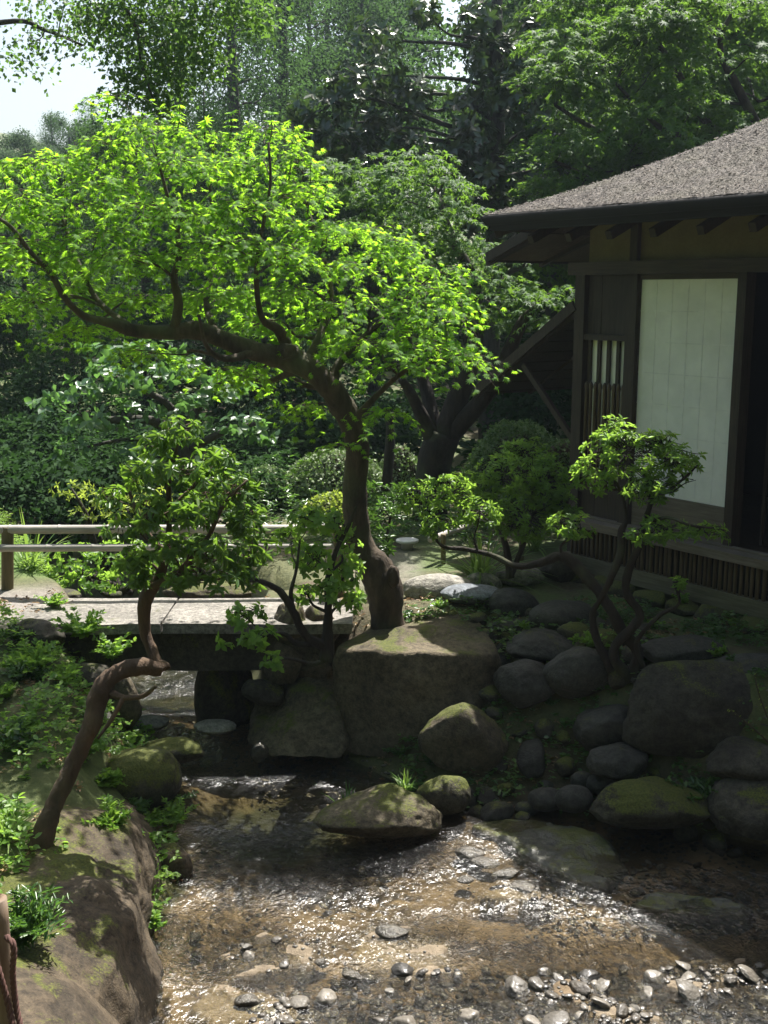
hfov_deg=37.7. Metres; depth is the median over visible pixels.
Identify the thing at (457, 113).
forest tree
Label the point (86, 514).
bush
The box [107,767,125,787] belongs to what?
leafy weed
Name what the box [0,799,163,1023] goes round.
boulder
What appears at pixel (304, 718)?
boulder
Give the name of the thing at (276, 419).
bush
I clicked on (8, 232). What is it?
shade tree
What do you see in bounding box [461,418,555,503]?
clipped hedge
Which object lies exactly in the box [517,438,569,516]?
clipped hedge
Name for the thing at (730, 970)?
river pebble
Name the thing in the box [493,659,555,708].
boulder
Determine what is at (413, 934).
water
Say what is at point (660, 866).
river pebble
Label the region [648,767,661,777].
bank stone
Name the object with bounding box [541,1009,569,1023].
river pebble
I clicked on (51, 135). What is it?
forest tree
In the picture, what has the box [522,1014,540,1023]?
river pebble
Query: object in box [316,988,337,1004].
river pebble
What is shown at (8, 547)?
railing
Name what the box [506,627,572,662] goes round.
boulder
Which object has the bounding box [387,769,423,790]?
grass tuft
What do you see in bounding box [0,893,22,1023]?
rope post
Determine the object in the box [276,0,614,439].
magnolia tree
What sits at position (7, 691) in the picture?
leafy weed
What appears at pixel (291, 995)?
river pebble
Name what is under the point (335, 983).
river pebble
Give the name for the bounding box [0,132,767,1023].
ground
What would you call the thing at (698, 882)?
river pebble
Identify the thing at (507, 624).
boulder
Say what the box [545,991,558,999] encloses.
river pebble
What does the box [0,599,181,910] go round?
ground cover
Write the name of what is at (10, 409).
bush
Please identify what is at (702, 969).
river pebble
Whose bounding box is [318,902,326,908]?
river pebble
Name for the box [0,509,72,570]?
grass tuft
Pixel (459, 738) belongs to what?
boulder
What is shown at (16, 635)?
leafy weed
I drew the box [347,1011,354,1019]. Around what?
river pebble
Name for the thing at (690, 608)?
foundation stone
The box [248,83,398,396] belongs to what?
shade tree
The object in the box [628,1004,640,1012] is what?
river pebble
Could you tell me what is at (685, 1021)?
river pebble
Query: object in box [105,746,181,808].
boulder
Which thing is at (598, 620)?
bank stone
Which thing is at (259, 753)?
boulder
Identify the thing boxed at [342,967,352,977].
river pebble
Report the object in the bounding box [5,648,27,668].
leafy weed
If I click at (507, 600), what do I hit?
boulder
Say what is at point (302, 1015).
river pebble
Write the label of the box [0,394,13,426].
bush
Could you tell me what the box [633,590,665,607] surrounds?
foundation stone
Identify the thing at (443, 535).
handrail
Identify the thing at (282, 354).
maple tree
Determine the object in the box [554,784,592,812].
stone
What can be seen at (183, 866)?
boulder
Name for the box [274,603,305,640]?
abutment block
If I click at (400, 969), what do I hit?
river pebble
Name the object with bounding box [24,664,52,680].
leafy weed
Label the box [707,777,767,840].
boulder
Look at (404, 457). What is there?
clipped hedge
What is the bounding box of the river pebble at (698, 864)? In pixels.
[693,862,700,868]
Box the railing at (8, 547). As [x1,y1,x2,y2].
[0,524,345,596]
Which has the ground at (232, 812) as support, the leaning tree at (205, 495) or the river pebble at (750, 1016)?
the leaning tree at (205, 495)
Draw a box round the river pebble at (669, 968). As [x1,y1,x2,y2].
[665,966,673,970]
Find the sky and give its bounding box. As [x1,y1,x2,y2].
[0,0,520,197]
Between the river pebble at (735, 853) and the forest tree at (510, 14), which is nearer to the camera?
the river pebble at (735, 853)
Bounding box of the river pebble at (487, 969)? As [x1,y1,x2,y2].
[481,966,490,974]
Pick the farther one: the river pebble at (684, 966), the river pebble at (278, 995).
the river pebble at (684, 966)
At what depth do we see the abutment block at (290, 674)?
7.71 m
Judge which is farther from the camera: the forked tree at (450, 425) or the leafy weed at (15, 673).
the forked tree at (450, 425)
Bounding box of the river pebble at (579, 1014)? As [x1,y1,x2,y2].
[573,1011,583,1020]
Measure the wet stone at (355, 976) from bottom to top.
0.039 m
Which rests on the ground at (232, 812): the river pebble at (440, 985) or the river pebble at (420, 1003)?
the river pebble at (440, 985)
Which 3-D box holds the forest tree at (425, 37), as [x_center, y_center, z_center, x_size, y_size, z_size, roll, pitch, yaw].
[3.321,-9.692,25.486,5.939,11.010,7.033,-3,11,-14]
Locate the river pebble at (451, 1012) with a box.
[446,1009,455,1015]
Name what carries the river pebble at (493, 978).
on the ground at (232, 812)
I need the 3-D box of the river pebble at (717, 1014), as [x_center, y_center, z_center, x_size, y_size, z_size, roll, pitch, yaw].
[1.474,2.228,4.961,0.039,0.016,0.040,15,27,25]
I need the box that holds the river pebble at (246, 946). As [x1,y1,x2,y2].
[241,943,252,949]
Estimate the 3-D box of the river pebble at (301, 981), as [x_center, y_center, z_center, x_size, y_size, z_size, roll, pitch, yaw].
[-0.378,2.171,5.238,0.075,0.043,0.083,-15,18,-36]
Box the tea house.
[474,118,767,619]
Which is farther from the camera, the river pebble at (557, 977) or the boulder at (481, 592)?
the boulder at (481, 592)
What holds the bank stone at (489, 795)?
on the ground at (232, 812)
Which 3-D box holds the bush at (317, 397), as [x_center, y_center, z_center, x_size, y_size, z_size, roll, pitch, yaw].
[-0.893,-0.849,14.987,1.301,2.575,1.718,-10,15,-42]
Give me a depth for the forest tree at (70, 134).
45.90 m
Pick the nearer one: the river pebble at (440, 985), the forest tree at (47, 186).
the river pebble at (440, 985)
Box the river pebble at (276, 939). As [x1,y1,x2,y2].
[271,936,281,942]
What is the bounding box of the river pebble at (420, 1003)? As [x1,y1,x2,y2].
[414,995,427,1008]
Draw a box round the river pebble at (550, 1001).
[547,999,553,1004]
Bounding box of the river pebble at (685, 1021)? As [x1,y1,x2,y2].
[681,1017,693,1023]
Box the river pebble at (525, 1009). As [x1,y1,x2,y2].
[517,1006,530,1016]
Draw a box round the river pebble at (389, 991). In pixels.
[384,988,398,998]
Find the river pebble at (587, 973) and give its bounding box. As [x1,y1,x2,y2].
[576,969,600,979]
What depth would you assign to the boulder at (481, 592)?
8.11 m
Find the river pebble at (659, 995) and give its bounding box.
[657,993,666,1000]
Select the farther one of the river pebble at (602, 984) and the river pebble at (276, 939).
the river pebble at (276, 939)
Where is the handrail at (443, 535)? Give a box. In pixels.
[428,523,523,563]
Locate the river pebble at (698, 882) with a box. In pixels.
[690,877,700,885]
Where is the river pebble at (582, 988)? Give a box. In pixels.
[569,980,590,995]
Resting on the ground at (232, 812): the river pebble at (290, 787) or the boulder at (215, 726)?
the river pebble at (290, 787)
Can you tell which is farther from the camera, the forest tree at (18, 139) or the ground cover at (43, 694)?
the forest tree at (18, 139)
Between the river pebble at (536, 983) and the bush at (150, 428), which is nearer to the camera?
the river pebble at (536, 983)
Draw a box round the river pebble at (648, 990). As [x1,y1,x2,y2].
[638,986,653,1000]
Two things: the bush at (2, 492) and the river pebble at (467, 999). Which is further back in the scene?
the bush at (2, 492)
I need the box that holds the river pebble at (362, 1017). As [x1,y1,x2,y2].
[357,1011,365,1019]
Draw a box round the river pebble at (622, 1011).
[616,1004,628,1018]
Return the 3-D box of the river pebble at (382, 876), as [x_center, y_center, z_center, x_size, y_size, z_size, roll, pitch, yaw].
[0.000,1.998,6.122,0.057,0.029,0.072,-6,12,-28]
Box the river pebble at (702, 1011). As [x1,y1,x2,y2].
[699,1008,708,1015]
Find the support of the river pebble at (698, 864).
on the ground at (232, 812)
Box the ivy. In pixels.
[395,595,767,830]
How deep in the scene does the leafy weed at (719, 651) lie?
6.98 m
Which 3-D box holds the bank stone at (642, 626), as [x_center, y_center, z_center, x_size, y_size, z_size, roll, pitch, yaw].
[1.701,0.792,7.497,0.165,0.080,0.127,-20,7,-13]
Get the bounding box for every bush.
[0,359,100,442]
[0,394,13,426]
[0,403,90,469]
[0,408,31,452]
[0,439,74,543]
[0,440,113,562]
[0,472,23,514]
[42,424,131,467]
[45,538,182,597]
[46,445,179,559]
[48,478,172,572]
[107,420,201,455]
[113,452,230,542]
[165,521,299,580]
[183,414,270,467]
[202,360,306,431]
[230,403,321,464]
[250,356,371,451]
[275,405,384,462]
[358,386,422,465]
[469,352,569,441]
[525,389,571,438]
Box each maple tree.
[0,90,521,629]
[502,0,767,201]
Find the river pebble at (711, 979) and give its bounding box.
[708,977,714,981]
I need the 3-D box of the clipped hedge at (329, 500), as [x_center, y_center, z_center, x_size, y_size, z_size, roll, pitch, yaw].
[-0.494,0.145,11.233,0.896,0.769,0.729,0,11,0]
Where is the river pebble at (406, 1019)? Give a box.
[391,1015,418,1023]
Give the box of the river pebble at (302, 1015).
[297,1014,305,1019]
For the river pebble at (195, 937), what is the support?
on the ground at (232, 812)
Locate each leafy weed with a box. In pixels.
[0,624,32,642]
[0,637,59,676]
[0,659,33,681]
[0,679,19,698]
[0,700,51,737]
[0,715,40,754]
[0,791,26,815]
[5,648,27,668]
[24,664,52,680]
[25,639,65,662]
[33,591,68,607]
[44,656,84,686]
[48,606,113,638]
[64,726,111,758]
[80,793,132,831]
[89,631,136,660]
[94,767,120,786]
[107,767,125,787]
[115,732,149,748]
[128,797,153,812]
[141,807,170,826]
[148,831,157,846]
[148,907,167,931]
[154,796,199,830]
[161,790,198,810]
[382,747,412,755]
[422,754,433,765]
[430,596,448,609]
[518,620,529,628]
[545,696,559,705]
[567,633,583,644]
[577,630,606,646]
[646,618,665,628]
[670,593,689,603]
[708,642,728,656]
[725,653,734,660]
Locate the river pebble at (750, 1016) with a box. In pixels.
[743,1008,761,1020]
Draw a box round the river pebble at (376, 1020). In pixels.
[368,1013,387,1023]
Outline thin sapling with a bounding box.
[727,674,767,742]
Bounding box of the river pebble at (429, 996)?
[423,993,431,999]
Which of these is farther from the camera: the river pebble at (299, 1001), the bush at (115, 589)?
the bush at (115, 589)
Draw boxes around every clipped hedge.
[240,464,288,509]
[276,446,395,512]
[296,489,368,523]
[377,443,417,493]
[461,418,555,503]
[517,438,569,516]
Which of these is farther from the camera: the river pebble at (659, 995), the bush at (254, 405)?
the bush at (254, 405)
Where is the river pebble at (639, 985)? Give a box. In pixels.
[636,982,644,990]
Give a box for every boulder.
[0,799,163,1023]
[10,618,65,649]
[16,955,119,1023]
[63,588,81,597]
[66,662,110,689]
[102,711,113,724]
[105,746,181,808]
[107,678,141,731]
[134,714,169,730]
[136,737,203,763]
[156,842,192,882]
[162,580,251,599]
[193,719,235,734]
[241,679,284,705]
[248,677,348,757]
[250,741,268,763]
[312,783,442,838]
[332,603,501,757]
[403,573,472,599]
[417,775,470,814]
[418,702,508,776]
[440,583,497,603]
[466,572,501,588]
[484,588,538,617]
[493,618,523,634]
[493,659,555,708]
[496,568,543,585]
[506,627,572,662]
[528,600,598,630]
[539,561,575,582]
[542,646,608,698]
[572,628,624,654]
[572,704,627,751]
[586,742,647,780]
[589,776,710,829]
[622,660,752,758]
[640,634,728,662]
[706,736,767,780]
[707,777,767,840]
[714,653,767,673]
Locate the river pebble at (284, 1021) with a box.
[280,1019,291,1023]
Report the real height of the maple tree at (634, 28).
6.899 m
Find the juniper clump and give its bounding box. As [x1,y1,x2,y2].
[5,882,72,950]
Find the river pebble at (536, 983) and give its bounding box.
[528,976,543,991]
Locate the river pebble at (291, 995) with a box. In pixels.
[288,991,299,996]
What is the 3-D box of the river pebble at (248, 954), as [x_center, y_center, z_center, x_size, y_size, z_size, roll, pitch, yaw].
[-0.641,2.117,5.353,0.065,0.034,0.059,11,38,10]
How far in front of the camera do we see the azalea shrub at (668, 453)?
6.85 m
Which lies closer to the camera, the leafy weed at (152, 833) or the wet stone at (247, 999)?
the wet stone at (247, 999)
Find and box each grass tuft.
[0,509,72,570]
[0,802,39,858]
[319,782,355,800]
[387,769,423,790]
[408,527,559,595]
[510,524,564,556]
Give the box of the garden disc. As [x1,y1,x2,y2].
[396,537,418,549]
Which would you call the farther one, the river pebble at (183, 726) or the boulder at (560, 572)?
the boulder at (560, 572)
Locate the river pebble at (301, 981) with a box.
[294,970,309,984]
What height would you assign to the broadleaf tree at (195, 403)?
2.207 m
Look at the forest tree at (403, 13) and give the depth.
30.48 m
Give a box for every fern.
[119,723,142,739]
[665,771,720,803]
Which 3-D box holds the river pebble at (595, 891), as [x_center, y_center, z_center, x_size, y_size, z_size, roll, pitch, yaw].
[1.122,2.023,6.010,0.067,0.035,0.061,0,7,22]
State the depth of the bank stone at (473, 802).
6.92 m
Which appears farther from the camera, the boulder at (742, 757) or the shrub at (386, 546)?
the shrub at (386, 546)
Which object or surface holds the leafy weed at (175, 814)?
on the ground at (232, 812)
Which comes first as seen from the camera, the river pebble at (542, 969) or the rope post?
the rope post
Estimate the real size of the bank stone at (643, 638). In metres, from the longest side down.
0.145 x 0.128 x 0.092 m
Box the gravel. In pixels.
[149,685,767,1023]
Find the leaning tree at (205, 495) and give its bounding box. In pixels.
[25,414,275,852]
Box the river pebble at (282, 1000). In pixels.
[279,997,287,1003]
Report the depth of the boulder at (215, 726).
7.67 m
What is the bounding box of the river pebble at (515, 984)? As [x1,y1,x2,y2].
[505,975,528,995]
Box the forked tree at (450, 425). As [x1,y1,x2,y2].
[284,145,574,521]
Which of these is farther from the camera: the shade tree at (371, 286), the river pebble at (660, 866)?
the shade tree at (371, 286)
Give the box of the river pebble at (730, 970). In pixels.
[727,968,733,973]
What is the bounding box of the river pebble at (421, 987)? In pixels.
[414,984,423,990]
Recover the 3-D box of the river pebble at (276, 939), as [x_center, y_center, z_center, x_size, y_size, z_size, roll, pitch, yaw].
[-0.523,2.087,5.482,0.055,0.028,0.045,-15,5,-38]
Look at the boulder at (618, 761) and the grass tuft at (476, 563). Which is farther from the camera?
the grass tuft at (476, 563)
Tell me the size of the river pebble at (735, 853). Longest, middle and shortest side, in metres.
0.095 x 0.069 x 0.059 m
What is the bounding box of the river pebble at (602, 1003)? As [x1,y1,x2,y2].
[591,996,610,1008]
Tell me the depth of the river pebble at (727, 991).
5.07 m
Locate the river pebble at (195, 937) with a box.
[190,933,200,942]
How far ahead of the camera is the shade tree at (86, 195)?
18.39 m
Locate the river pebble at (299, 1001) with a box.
[290,995,309,1008]
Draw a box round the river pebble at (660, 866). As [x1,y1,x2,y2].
[656,863,663,869]
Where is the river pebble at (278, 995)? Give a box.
[275,992,285,998]
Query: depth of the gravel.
5.22 m
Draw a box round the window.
[582,340,623,491]
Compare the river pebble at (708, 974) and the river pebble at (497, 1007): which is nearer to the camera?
the river pebble at (497, 1007)
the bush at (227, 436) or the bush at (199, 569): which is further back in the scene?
the bush at (227, 436)
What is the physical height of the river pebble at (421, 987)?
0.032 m
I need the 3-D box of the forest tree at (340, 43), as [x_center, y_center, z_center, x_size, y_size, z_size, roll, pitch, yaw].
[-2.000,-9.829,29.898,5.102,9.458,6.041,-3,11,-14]
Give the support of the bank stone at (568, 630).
on the ground at (232, 812)
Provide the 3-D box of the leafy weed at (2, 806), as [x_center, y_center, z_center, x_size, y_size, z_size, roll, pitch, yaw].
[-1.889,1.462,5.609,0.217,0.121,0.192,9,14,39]
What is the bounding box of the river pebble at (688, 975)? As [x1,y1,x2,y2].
[681,971,695,979]
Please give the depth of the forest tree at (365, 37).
29.16 m
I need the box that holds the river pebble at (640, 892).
[629,888,644,895]
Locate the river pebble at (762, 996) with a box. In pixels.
[754,992,767,1007]
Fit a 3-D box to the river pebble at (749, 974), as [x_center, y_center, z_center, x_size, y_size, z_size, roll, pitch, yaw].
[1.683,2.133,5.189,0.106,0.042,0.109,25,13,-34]
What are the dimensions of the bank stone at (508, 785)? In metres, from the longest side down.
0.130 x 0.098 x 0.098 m
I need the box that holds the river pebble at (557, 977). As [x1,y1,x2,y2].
[553,972,563,981]
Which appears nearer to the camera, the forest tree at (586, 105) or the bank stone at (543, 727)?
the bank stone at (543, 727)
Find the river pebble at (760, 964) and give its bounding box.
[754,962,764,967]
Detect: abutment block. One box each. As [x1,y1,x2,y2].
[264,641,301,684]
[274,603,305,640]
[298,653,332,679]
[305,605,338,640]
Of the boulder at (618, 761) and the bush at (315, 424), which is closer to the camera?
the boulder at (618, 761)
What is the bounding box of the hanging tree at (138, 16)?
[0,0,293,145]
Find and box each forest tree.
[0,125,71,272]
[0,132,39,226]
[0,147,27,231]
[9,150,70,232]
[34,108,89,215]
[34,111,78,240]
[36,129,50,143]
[63,101,134,262]
[70,146,133,271]
[91,0,259,318]
[115,115,164,248]
[127,128,202,249]
[131,0,354,337]
[187,106,246,197]
[196,0,383,320]
[219,0,404,269]
[236,0,421,183]
[260,0,468,252]
[296,0,446,296]
[338,16,457,269]
[387,1,466,263]
[392,2,599,311]
[431,0,657,318]
[435,0,598,284]
[460,0,767,293]
[471,9,574,294]
[548,0,767,292]
[639,17,767,112]
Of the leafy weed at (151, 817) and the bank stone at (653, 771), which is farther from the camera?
the bank stone at (653, 771)
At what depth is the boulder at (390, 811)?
6.46 m
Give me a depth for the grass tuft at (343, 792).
6.83 m
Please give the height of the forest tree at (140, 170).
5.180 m
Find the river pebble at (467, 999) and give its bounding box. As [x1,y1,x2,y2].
[463,992,472,1003]
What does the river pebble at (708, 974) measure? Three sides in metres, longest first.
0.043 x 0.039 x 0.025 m
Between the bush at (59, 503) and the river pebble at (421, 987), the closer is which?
the river pebble at (421, 987)
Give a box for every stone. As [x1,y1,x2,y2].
[234,993,260,1006]
[314,958,328,968]
[343,970,363,982]
[375,924,408,938]
[447,610,457,615]
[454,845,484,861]
[457,875,474,883]
[463,786,476,811]
[467,805,482,818]
[468,612,487,625]
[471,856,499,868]
[475,786,498,805]
[479,684,503,702]
[480,801,513,821]
[482,628,500,643]
[485,707,503,719]
[489,612,502,620]
[491,759,507,773]
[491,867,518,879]
[496,643,505,650]
[496,782,515,796]
[497,649,509,665]
[500,632,513,641]
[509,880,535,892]
[512,729,527,737]
[514,811,529,819]
[515,801,537,815]
[516,739,545,778]
[528,787,558,811]
[534,718,553,738]
[536,780,553,786]
[554,756,575,777]
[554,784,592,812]
[555,730,570,745]
[557,622,589,642]
[570,771,590,787]
[586,774,617,794]
[589,575,614,589]
[596,617,606,628]
[607,581,636,597]
[607,670,625,689]
[620,646,644,665]
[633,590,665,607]
[633,623,648,636]
[639,635,655,643]
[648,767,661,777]
[665,598,698,616]
[673,825,698,843]
[694,604,735,624]
[702,830,726,850]
[736,616,767,636]
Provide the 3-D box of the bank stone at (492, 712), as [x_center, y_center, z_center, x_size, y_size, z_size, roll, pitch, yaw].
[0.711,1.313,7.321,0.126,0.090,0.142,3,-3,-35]
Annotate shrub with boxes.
[215,503,366,672]
[366,478,410,556]
[395,414,732,683]
[444,436,582,578]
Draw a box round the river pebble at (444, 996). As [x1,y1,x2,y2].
[439,992,447,999]
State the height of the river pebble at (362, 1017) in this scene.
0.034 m
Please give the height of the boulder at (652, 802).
0.306 m
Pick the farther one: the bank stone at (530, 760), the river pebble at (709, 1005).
the bank stone at (530, 760)
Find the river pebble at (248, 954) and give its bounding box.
[242,950,254,960]
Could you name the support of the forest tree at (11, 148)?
on the ground at (232, 812)
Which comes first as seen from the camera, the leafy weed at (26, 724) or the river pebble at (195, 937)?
the river pebble at (195, 937)
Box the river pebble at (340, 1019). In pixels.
[336,1017,347,1023]
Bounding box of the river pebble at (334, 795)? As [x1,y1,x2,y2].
[329,792,338,798]
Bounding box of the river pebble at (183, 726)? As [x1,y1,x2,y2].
[173,723,185,728]
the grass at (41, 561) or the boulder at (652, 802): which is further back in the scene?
the grass at (41, 561)
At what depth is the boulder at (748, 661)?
6.80 m
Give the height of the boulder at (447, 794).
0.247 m
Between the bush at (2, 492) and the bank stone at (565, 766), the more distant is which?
the bush at (2, 492)
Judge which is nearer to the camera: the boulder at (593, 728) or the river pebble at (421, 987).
the river pebble at (421, 987)
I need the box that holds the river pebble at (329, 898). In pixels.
[325,895,332,903]
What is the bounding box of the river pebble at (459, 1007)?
[453,1003,462,1009]
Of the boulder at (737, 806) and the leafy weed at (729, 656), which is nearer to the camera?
the boulder at (737, 806)
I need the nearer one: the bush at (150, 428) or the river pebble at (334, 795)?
the river pebble at (334, 795)
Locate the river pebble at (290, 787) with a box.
[283,785,295,789]
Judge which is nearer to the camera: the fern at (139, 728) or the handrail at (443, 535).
the fern at (139, 728)
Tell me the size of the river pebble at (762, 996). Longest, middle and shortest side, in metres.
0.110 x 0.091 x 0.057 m
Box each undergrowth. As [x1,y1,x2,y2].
[0,260,574,473]
[0,414,303,512]
[211,444,566,554]
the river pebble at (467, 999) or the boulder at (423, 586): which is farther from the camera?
the boulder at (423, 586)
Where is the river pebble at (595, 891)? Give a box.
[587,887,599,893]
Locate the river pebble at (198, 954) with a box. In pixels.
[190,950,200,957]
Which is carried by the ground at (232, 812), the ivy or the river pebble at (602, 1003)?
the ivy
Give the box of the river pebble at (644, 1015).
[640,1012,650,1017]
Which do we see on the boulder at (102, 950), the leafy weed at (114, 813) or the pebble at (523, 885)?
the leafy weed at (114, 813)
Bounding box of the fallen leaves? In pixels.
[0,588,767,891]
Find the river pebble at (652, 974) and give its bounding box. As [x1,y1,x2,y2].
[643,970,664,989]
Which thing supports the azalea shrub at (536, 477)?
on the ground at (232, 812)
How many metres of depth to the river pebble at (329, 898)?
5.90 m
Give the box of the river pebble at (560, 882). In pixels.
[552,877,563,885]
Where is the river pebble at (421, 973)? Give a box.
[416,968,425,977]
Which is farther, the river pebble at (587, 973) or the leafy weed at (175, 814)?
the leafy weed at (175, 814)
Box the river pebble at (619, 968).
[618,964,628,975]
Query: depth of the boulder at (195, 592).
8.46 m
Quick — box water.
[131,670,767,1023]
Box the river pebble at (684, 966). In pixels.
[675,960,692,970]
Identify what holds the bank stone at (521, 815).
on the ground at (232, 812)
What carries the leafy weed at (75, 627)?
on the ground at (232, 812)
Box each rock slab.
[472,819,628,898]
[627,892,755,933]
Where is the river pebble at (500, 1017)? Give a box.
[492,1011,504,1019]
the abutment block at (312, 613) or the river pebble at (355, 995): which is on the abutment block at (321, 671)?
the abutment block at (312, 613)
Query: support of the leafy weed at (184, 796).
on the ground at (232, 812)
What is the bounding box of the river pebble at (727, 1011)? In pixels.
[718,1008,733,1015]
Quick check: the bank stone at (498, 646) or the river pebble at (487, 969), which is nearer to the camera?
the river pebble at (487, 969)
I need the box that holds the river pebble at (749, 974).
[737,964,759,982]
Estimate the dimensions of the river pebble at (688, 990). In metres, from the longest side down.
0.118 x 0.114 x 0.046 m
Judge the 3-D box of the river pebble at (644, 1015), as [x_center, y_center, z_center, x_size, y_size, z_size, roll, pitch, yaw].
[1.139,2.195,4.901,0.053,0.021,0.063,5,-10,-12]
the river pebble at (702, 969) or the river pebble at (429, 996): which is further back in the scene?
the river pebble at (702, 969)
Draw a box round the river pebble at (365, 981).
[359,973,378,983]
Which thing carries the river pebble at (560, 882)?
on the ground at (232, 812)
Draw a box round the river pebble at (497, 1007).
[491,1000,511,1011]
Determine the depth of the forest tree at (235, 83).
22.64 m
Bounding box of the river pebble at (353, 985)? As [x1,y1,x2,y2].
[348,981,358,986]
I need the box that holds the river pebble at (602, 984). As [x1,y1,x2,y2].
[592,978,609,992]
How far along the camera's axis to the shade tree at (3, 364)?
17.01 m
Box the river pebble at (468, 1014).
[458,1008,478,1023]
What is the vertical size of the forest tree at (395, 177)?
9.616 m
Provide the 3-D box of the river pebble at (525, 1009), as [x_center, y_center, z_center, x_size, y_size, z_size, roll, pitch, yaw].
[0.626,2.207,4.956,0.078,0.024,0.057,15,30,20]
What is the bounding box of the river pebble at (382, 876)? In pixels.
[378,874,390,883]
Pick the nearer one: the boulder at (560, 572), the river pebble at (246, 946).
the river pebble at (246, 946)
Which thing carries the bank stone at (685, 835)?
on the ground at (232, 812)
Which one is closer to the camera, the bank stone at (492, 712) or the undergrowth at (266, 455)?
the bank stone at (492, 712)
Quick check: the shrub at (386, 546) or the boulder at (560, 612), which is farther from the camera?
the shrub at (386, 546)
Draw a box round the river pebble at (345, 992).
[341,989,351,995]
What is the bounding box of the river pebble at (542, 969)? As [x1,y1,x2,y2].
[537,967,551,975]
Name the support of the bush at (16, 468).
on the ground at (232, 812)
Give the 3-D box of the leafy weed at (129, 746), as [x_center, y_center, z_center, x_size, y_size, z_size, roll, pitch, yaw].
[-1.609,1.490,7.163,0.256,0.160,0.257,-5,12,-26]
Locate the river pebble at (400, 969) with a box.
[391,962,413,976]
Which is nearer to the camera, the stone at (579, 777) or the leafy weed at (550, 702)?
the stone at (579, 777)
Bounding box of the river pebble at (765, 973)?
[762,969,767,977]
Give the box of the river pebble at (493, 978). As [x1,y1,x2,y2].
[483,976,494,980]
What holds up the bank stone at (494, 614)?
on the ground at (232, 812)
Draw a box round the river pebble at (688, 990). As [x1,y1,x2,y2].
[677,980,702,1003]
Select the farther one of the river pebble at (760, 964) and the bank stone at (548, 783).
the bank stone at (548, 783)
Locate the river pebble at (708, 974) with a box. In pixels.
[705,971,712,976]
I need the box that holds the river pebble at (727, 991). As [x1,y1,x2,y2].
[722,987,733,997]
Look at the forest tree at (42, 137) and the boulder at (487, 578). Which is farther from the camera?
the forest tree at (42, 137)
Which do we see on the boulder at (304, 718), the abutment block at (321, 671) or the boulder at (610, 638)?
the abutment block at (321, 671)
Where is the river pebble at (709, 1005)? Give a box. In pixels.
[701,1001,712,1008]
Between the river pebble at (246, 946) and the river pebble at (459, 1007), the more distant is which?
the river pebble at (246, 946)
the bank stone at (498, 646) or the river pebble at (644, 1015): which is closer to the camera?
the river pebble at (644, 1015)
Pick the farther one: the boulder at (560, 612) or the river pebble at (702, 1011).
the boulder at (560, 612)
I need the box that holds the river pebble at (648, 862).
[645,859,651,864]
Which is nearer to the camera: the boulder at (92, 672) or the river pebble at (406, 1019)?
the river pebble at (406, 1019)
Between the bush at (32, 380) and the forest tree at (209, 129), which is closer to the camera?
the bush at (32, 380)
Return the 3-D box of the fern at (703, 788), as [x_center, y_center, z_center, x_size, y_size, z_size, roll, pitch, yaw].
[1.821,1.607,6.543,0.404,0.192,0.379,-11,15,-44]
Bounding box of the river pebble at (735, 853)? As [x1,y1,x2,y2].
[726,848,742,858]
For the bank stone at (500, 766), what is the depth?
7.07 m
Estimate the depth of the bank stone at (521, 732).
7.17 m
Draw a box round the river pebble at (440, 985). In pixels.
[437,982,450,988]
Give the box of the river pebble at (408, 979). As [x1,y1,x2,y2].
[405,976,411,983]
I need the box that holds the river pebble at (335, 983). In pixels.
[330,979,340,988]
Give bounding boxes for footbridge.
[8,598,353,734]
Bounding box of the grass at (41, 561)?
[0,506,65,587]
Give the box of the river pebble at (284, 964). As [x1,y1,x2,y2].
[279,960,288,968]
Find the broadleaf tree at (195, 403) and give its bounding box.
[24,339,279,518]
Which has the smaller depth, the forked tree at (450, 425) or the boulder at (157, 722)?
the boulder at (157, 722)
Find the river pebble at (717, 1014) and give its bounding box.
[714,1013,721,1019]
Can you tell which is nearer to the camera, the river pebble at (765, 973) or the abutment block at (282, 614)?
the river pebble at (765, 973)
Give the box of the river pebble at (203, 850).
[200,848,208,854]
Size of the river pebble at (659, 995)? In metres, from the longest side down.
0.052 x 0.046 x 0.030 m
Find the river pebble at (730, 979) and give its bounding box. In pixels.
[724,974,737,984]
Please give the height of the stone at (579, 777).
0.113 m
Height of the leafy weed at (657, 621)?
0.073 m
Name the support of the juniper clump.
on the boulder at (102, 950)
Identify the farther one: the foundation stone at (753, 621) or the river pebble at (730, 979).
the foundation stone at (753, 621)
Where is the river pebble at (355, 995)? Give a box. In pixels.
[351,993,357,1000]
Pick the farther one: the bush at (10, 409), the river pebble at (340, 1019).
the bush at (10, 409)
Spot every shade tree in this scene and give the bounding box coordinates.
[0,154,95,397]
[0,176,50,294]
[0,280,25,396]
[1,167,146,427]
[28,135,136,378]
[57,108,230,410]
[151,83,274,378]
[167,118,363,405]
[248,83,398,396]
[276,49,467,407]
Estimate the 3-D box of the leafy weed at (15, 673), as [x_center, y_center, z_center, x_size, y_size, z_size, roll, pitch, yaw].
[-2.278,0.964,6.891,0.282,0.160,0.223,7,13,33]
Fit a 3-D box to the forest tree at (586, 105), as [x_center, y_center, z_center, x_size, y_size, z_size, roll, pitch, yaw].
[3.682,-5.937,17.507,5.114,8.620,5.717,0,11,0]
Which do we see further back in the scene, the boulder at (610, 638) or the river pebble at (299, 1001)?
the boulder at (610, 638)
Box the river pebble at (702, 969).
[698,966,705,972]
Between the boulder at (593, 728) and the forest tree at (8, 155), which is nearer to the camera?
the boulder at (593, 728)

